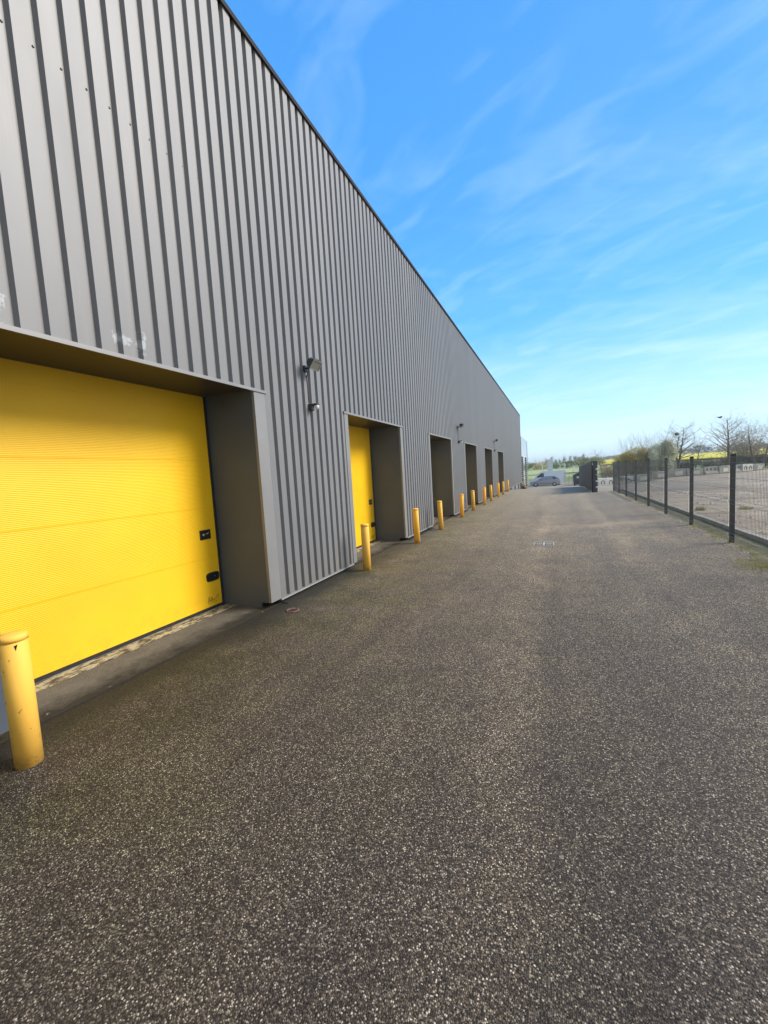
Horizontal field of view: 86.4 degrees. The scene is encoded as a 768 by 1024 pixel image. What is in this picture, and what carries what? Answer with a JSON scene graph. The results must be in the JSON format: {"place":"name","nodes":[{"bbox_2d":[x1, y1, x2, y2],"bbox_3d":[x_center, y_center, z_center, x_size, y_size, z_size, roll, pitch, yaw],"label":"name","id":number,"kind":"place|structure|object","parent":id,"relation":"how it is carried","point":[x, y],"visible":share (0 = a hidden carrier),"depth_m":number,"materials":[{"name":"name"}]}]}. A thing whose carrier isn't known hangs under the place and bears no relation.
{"place":"outdoors","nodes":[
{"label":"outdoors","id":0,"kind":"place"},
{"bbox_2d":[0,477,767,1023],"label":"yard","id":1,"kind":"structure","parent":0,"point":[486,763],"depth_m":2.07,"materials":[{"name":"grey asphalt"}]},
{"bbox_2d":[0,630,43,770],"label":"bollard","id":2,"kind":"object","parent":1,"relation":"on","point":[17,676],"visible":0.97,"depth_m":2.47,"materials":[{"name":"metal"}]},
{"bbox_2d":[286,608,298,612],"bbox_3d":[-1.169,1.257,5.235,0.160,0.012,0.160,-1,5,23],"label":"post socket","id":3,"kind":"object","parent":1,"relation":"on","point":[291,610],"visible":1,"depth_m":5.23,"materials":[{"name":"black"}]},
{"bbox_2d":[360,523,370,570],"bbox_3d":[-0.318,0.641,7.211,0.149,0.890,0.149,2,8,38],"label":"bollard","id":4,"kind":"object","parent":1,"relation":"on","point":[365,540],"visible":0.93,"depth_m":7.15,"materials":[{"name":"metal"}]},
{"bbox_2d":[275,490,506,602],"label":"kerb","id":5,"kind":"structure","parent":1,"relation":"on","point":[313,587],"depth_m":6.54,"materials":[{"name":"concrete"}]},
{"bbox_2d":[412,508,419,542],"bbox_3d":[0.774,0.349,9.762,0.149,0.890,0.149,-8,6,-36],"label":"bollard","id":6,"kind":"object","parent":1,"relation":"on","point":[416,525],"visible":0.91,"depth_m":9.71,"materials":[{"name":"metal"}]},
{"bbox_2d":[437,501,443,529],"bbox_3d":[1.632,0.114,11.835,0.149,0.890,0.149,-6,5,-20],"label":"bollard","id":7,"kind":"object","parent":1,"relation":"on","point":[440,515],"visible":0.95,"depth_m":11.78,"materials":[{"name":"metal"}]},
{"bbox_2d":[459,494,463,516],"bbox_3d":[2.796,-0.209,14.694,0.149,0.890,0.149,-3,5,-5],"label":"bollard","id":8,"kind":"object","parent":1,"relation":"on","point":[461,505],"visible":0.92,"depth_m":14.64,"materials":[{"name":"metal"}]},
{"bbox_2d":[471,490,474,510],"bbox_3d":[3.681,-0.456,16.882,0.149,0.890,0.149,-3,6,11],"label":"bollard","id":9,"kind":"object","parent":1,"relation":"on","point":[473,499],"visible":0.91,"depth_m":16.83,"materials":[{"name":"metal"}]},
{"bbox_2d":[483,487,485,504],"bbox_3d":[4.772,-0.747,19.421,0.149,0.890,0.149,0,5,26],"label":"bollard","id":10,"kind":"object","parent":1,"relation":"on","point":[484,495],"visible":0.91,"depth_m":19.36,"materials":[{"name":"metal"}]},
{"bbox_2d":[489,485,492,500],"bbox_3d":[5.620,-0.978,21.465,0.149,0.890,0.149,0,7,42],"label":"bollard","id":11,"kind":"object","parent":1,"relation":"on","point":[490,490],"visible":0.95,"depth_m":21.41,"materials":[{"name":"metal"}]},
{"bbox_2d":[497,483,499,496],"bbox_3d":[6.725,-1.272,24.030,0.149,0.890,0.149,-6,5,-33],"label":"bollard","id":12,"kind":"object","parent":1,"relation":"on","point":[498,491],"visible":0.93,"depth_m":23.98,"materials":[{"name":"metal"}]},
{"bbox_2d":[520,436,527,485],"bbox_3d":[16.889,-5.648,49.357,0.252,6.183,10.500,-1,5,23],"label":"slat screen","id":13,"kind":"object","parent":1,"relation":"on","point":[526,471],"visible":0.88,"depth_m":49.84,"materials":[{"name":"grey metal"}]},
{"bbox_2d":[534,542,553,545],"bbox_3d":[3.411,0.688,8.712,0.400,0.029,0.430,-1,5,23],"label":"drain grate","id":14,"kind":"object","parent":1,"relation":"on","point":[543,543],"visible":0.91,"depth_m":8.69,"materials":[{"name":"grey metal"}]},
{"bbox_2d":[530,476,559,486],"bbox_3d":[23.481,-4.481,59.643,4.099,1.499,1.860,-1,5,23],"label":"parked car","id":15,"kind":"object","parent":1,"relation":"on","point":[550,480],"visible":0.98,"depth_m":58.78,"materials":[{"name":"grey metal"}]},
{"bbox_2d":[529,470,565,484],"bbox_3d":[25.245,-5.247,63.177,5.250,2.226,2.320,-1,5,23],"label":"parked van","id":16,"kind":"object","parent":1,"relation":"on","point":[560,474],"visible":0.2,"depth_m":61.96,"materials":[{"name":"white metal"}]},
{"bbox_2d":[564,472,576,485],"bbox_3d":[25.032,-4.391,54.421,1.900,1.770,0.040,-1,5,23],"label":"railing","id":17,"kind":"object","parent":1,"relation":"on","point":[572,478],"visible":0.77,"depth_m":54.45,"materials":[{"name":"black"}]},
{"bbox_2d":[573,472,578,485],"bbox_3d":[25.482,-4.404,53.303,1.560,1.848,1.340,-1,5,23],"label":"waste container","id":18,"kind":"object","parent":1,"relation":"on","point":[576,479],"visible":0.52,"depth_m":52.88,"materials":[{"name":"black plastic"}]},
{"bbox_2d":[579,461,597,491],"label":"slatted gate","id":19,"kind":"structure","parent":1,"relation":"on","point":[588,478],"depth_m":24.94,"materials":[{"name":"black metal"}]},
{"bbox_2d":[598,477,612,485],"bbox_3d":[23.447,-3.239,43.301,1.960,0.878,0.591,-4,5,-8],"label":"concrete barrier","id":20,"kind":"object","parent":1,"relation":"on","point":[604,481],"visible":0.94,"depth_m":43.02,"materials":[{"name":"white concrete"}]},
{"bbox_2d":[599,460,612,477],"bbox_3d":[35.009,-7.036,63.375,3.978,3.897,2.939,-1,5,23],"label":"bush","id":21,"kind":"object","parent":1,"relation":"on","point":[600,473],"visible":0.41,"depth_m":63.20,"materials":[{"name":"green plant"}]},
{"bbox_2d":[598,457,616,477],"bbox_3d":[33.800,-6.505,60.590,4.399,3.348,3.679,-1,5,23],"label":"bush","id":22,"kind":"object","parent":1,"relation":"on","point":[606,471],"visible":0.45,"depth_m":60.50,"materials":[{"name":"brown plant"}]},
{"bbox_2d":[609,474,767,561],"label":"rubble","id":23,"kind":"object","parent":1,"relation":"on","point":[721,511],"visible":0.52,"depth_m":14.28,"materials":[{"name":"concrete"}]},
{"bbox_2d":[612,491,767,571],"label":"verge","id":24,"kind":"structure","parent":1,"relation":"on","point":[762,557],"depth_m":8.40,"materials":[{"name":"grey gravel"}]},
{"bbox_2d":[637,484,765,523],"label":"weeds","id":25,"kind":"object","parent":1,"relation":"on","point":[742,508],"visible":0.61,"depth_m":12.58,"materials":[{"name":"green plant"}]},
{"bbox_2d":[225,0,767,464],"label":"sky","id":26,"kind":"structure","parent":0,"point":[580,186],"materials":[{"name":"blue"}]},
{"bbox_2d":[521,482,527,488],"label":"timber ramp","id":27,"kind":"structure","parent":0,"point":[523,486],"depth_m":44.62,"materials":[{"name":"brown wood"}]},
{"bbox_2d":[524,464,610,474],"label":"meadow","id":28,"kind":"structure","parent":0,"point":[536,472],"depth_m":119.90,"materials":[{"name":"green plant"}]},
{"bbox_2d":[524,470,617,478],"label":"lawn","id":29,"kind":"structure","parent":0,"point":[567,475],"depth_m":89.50,"materials":[{"name":"green plant"}]},
{"bbox_2d":[519,447,767,483],"bbox_3d":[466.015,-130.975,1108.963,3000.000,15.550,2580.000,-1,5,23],"label":"ground","id":30,"kind":"structure","parent":0,"point":[567,478],"depth_m":133.25,"materials":[{"name":"green plant"}]},
{"bbox_2d":[0,0,521,743],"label":"warehouse","id":31,"kind":"structure","parent":30,"relation":"on","point":[202,256],"depth_m":4.58,"materials":[{"name":"grey metal"}]},
{"bbox_2d":[0,358,222,682],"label":"door","id":32,"kind":"structure","parent":31,"relation":"in","point":[108,543],"depth_m":4.11,"materials":[{"name":"yellow paint"}]},
{"bbox_2d":[303,357,322,400],"bbox_3d":[-1.071,-1.974,6.115,0.263,0.626,0.231,-1,5,23],"label":"floodlight","id":33,"kind":"object","parent":31,"relation":"attached to","point":[314,364],"visible":1,"depth_m":6.07,"materials":[{"name":"grey metal"}]},
{"bbox_2d":[308,403,318,410],"bbox_3d":[-1.065,-1.605,6.242,0.161,0.105,0.090,-1,5,23],"label":"motion sensor","id":34,"kind":"object","parent":31,"relation":"attached to","point":[311,406],"visible":1,"depth_m":6.22,"materials":[{"name":"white plastic"}]},
{"bbox_2d":[348,425,375,548],"bbox_3d":[-0.812,-0.590,9.057,0.086,2.933,2.685,-1,6,23],"label":"door","id":35,"kind":"structure","parent":31,"relation":"in","point":[359,440],"depth_m":9.72,"materials":[{"name":"yellow paint"}]},
{"bbox_2d":[523,456,535,469],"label":"hedge","id":36,"kind":"object","parent":30,"relation":"on","point":[530,465],"visible":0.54,"depth_m":142.64,"materials":[{"name":"green plant"}]},
{"bbox_2d":[532,459,546,469],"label":"hedge","id":37,"kind":"object","parent":30,"relation":"on","point":[538,466],"visible":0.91,"depth_m":140.85,"materials":[{"name":"green plant"}]},
{"bbox_2d":[547,459,552,470],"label":"totem sign","id":38,"kind":"object","parent":30,"relation":"on","point":[549,464],"visible":0.6,"depth_m":73.59,"materials":[{"name":"metal"}]},
{"bbox_2d":[546,458,562,468],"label":"hedge","id":39,"kind":"object","parent":30,"relation":"on","point":[555,465],"visible":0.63,"depth_m":138.62,"materials":[{"name":"green plant"}]},
{"bbox_2d":[558,455,576,468],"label":"hedge","id":40,"kind":"object","parent":30,"relation":"on","point":[567,463],"visible":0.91,"depth_m":137.48,"materials":[{"name":"green plant"}]},
{"bbox_2d":[574,452,588,465],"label":"hedge","id":41,"kind":"object","parent":30,"relation":"on","point":[577,463],"visible":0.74,"depth_m":135.81,"materials":[{"name":"green plant"}]},
{"bbox_2d":[589,457,605,463],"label":"hedge","id":42,"kind":"object","parent":30,"relation":"on","point":[595,459],"visible":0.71,"depth_m":134.15,"materials":[{"name":"green plant"}]},
{"bbox_2d":[587,449,610,477],"bbox_3d":[31.143,-6.706,58.450,2.734,5.042,4.358,-6,6,-26],"label":"bare tree","id":43,"kind":"object","parent":30,"relation":"on","point":[598,459],"visible":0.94,"depth_m":58.53,"materials":[{"name":"brown plant"}]},
{"bbox_2d":[603,455,618,459],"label":"hedgerow tree","id":44,"kind":"object","parent":30,"relation":"on","point":[609,457],"visible":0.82,"depth_m":307.26,"materials":[{"name":"green plant"}]},
{"bbox_2d":[609,429,659,474],"bbox_3d":[35.159,-8.804,55.942,6.685,7.726,7.215,-7,6,-35],"label":"thicket","id":45,"kind":"object","parent":30,"relation":"on","point":[630,457],"visible":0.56,"depth_m":56.16,"materials":[{"name":"brown"}]},
{"bbox_2d":[626,417,688,472],"bbox_3d":[36.586,-9.224,53.762,8.371,8.418,7.505,-8,7,-40],"label":"blossom tree","id":46,"kind":"object","parent":30,"relation":"on","point":[664,450],"visible":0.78,"depth_m":53.92,"materials":[{"name":"green plant"}]},
{"bbox_2d":[659,459,704,470],"bbox_3d":[41.443,-7.047,58.227,6.892,2.684,2.459,-1,5,23],"label":"hedge","id":47,"kind":"object","parent":30,"relation":"on","point":[683,465],"visible":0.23,"depth_m":57.44,"materials":[{"name":"brown"}]},
{"bbox_2d":[658,421,709,468],"bbox_3d":[39.454,-8.779,54.383,6.170,7.297,6.056,1,6,38],"label":"bare tree","id":48,"kind":"object","parent":30,"relation":"on","point":[680,451],"visible":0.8,"depth_m":54.08,"materials":[{"name":"brown plant"}]},
{"bbox_2d":[612,454,767,555],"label":"fence","id":49,"kind":"object","parent":30,"relation":"on","point":[621,474],"visible":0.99,"depth_m":9.71,"materials":[{"name":"black metal"}]},
{"bbox_2d":[622,489,767,544],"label":"edging kerb","id":50,"kind":"structure","parent":30,"relation":"on","point":[717,523],"depth_m":9.57,"materials":[{"name":"concrete"}]},
{"bbox_2d":[686,437,707,467],"bbox_3d":[41.420,-7.718,53.938,4.182,5.005,2.826,-6,6,-31],"label":"bare tree","id":51,"kind":"object","parent":30,"relation":"on","point":[700,448],"visible":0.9,"depth_m":53.74,"materials":[{"name":"brown plant"}]},
{"bbox_2d":[690,444,713,452],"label":"hedgerow tree","id":52,"kind":"object","parent":30,"relation":"on","point":[705,449],"visible":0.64,"depth_m":280.12,"materials":[{"name":"brown plant"}]},
{"bbox_2d":[698,453,745,467],"bbox_3d":[46.297,-7.122,56.094,5.745,2.632,2.695,-2,5,13],"label":"hedge","id":53,"kind":"object","parent":30,"relation":"on","point":[716,458],"visible":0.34,"depth_m":56.33,"materials":[{"name":"brown"}]},
{"bbox_2d":[714,445,734,451],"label":"hedgerow tree","id":54,"kind":"object","parent":30,"relation":"on","point":[721,448],"visible":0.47,"depth_m":270.90,"materials":[{"name":"brown plant"}]},
{"bbox_2d":[698,406,762,463],"bbox_3d":[44.307,-9.304,51.655,7.541,8.221,7.983,-1,5,23],"label":"bare tree","id":55,"kind":"object","parent":30,"relation":"on","point":[728,446],"visible":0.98,"depth_m":52.32,"materials":[{"name":"brown plant"}]},
{"bbox_2d":[712,413,767,463],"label":"bare tree","id":56,"kind":"object","parent":30,"relation":"on","point":[739,450],"visible":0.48,"depth_m":59.26,"materials":[{"name":"brown plant"}]},
{"bbox_2d":[729,419,767,465],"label":"bare tree","id":57,"kind":"object","parent":30,"relation":"on","point":[751,448],"visible":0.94,"depth_m":51.38,"materials":[{"name":"brown plant"}]},
{"bbox_2d":[736,448,767,466],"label":"hedge","id":58,"kind":"object","parent":30,"relation":"on","point":[757,461],"visible":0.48,"depth_m":55.21,"materials":[{"name":"brown"}]},
{"bbox_2d":[601,449,767,464],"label":"rapeseed field","id":59,"kind":"structure","parent":0,"point":[712,454],"depth_m":171.91,"materials":[{"name":"yellow plant"}]},
{"bbox_2d":[634,469,767,537],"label":"wasteland","id":60,"kind":"structure","parent":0,"point":[722,494],"depth_m":15.99,"materials":[{"name":"cracked concrete"},{"name":"weeds"}]},
{"bbox_2d":[632,474,646,481],"bbox_3d":[27.444,-3.689,43.702,1.960,0.783,0.566,-4,6,-8],"label":"concrete barrier","id":61,"kind":"object","parent":60,"relation":"on","point":[641,477],"visible":0.34,"depth_m":43.42,"materials":[{"name":"grey concrete"}]},
{"bbox_2d":[653,471,662,478],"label":"concrete barrier","id":62,"kind":"object","parent":60,"relation":"on","point":[654,475],"visible":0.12,"depth_m":43.61,"materials":[{"name":"grey concrete"}]},
{"bbox_2d":[669,468,684,476],"bbox_3d":[31.427,-4.271,44.096,1.960,0.875,0.566,-4,4,-4],"label":"concrete barrier","id":63,"kind":"object","parent":60,"relation":"on","point":[677,472],"visible":0.3,"depth_m":43.82,"materials":[{"name":"grey concrete"}]},
{"bbox_2d":[687,468,702,475],"bbox_3d":[33.434,-4.388,44.290,1.960,0.786,0.566,-5,6,-8],"label":"concrete barrier","id":64,"kind":"object","parent":60,"relation":"on","point":[696,471],"visible":0.43,"depth_m":44.05,"materials":[{"name":"grey concrete"}]},
{"bbox_2d":[702,466,717,474],"bbox_3d":[35.699,-4.608,44.767,1.960,0.870,0.600,-6,6,-17],"label":"concrete barrier","id":65,"kind":"object","parent":60,"relation":"on","point":[710,470],"visible":0.62,"depth_m":44.57,"materials":[{"name":"grey concrete"}]},
{"bbox_2d":[711,461,729,465],"bbox_3d":[38.342,-5.413,46.679,2.188,1.912,1.513,1,7,40],"label":"bush","id":66,"kind":"object","parent":60,"relation":"on","point":[723,464],"visible":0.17,"depth_m":46.62,"materials":[{"name":"green plant"}]},
{"bbox_2d":[717,465,729,472],"bbox_3d":[37.592,-4.782,45.455,1.960,0.870,0.566,-6,5,-23],"label":"concrete barrier","id":67,"kind":"object","parent":60,"relation":"on","point":[726,469],"visible":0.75,"depth_m":45.31,"materials":[{"name":"grey concrete"}]},
{"bbox_2d":[740,463,752,470],"bbox_3d":[41.391,-5.135,46.816,1.960,0.881,0.591,-4,4,-21],"label":"concrete barrier","id":68,"kind":"object","parent":60,"relation":"on","point":[745,468],"visible":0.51,"depth_m":46.48,"materials":[{"name":"grey concrete"}]},
{"bbox_2d":[753,463,763,470],"bbox_3d":[43.276,-5.262,47.504,1.960,0.789,0.566,-6,6,-19],"label":"concrete barrier","id":69,"kind":"object","parent":60,"relation":"on","point":[758,465],"visible":0.61,"depth_m":47.21,"materials":[{"name":"grey concrete"}]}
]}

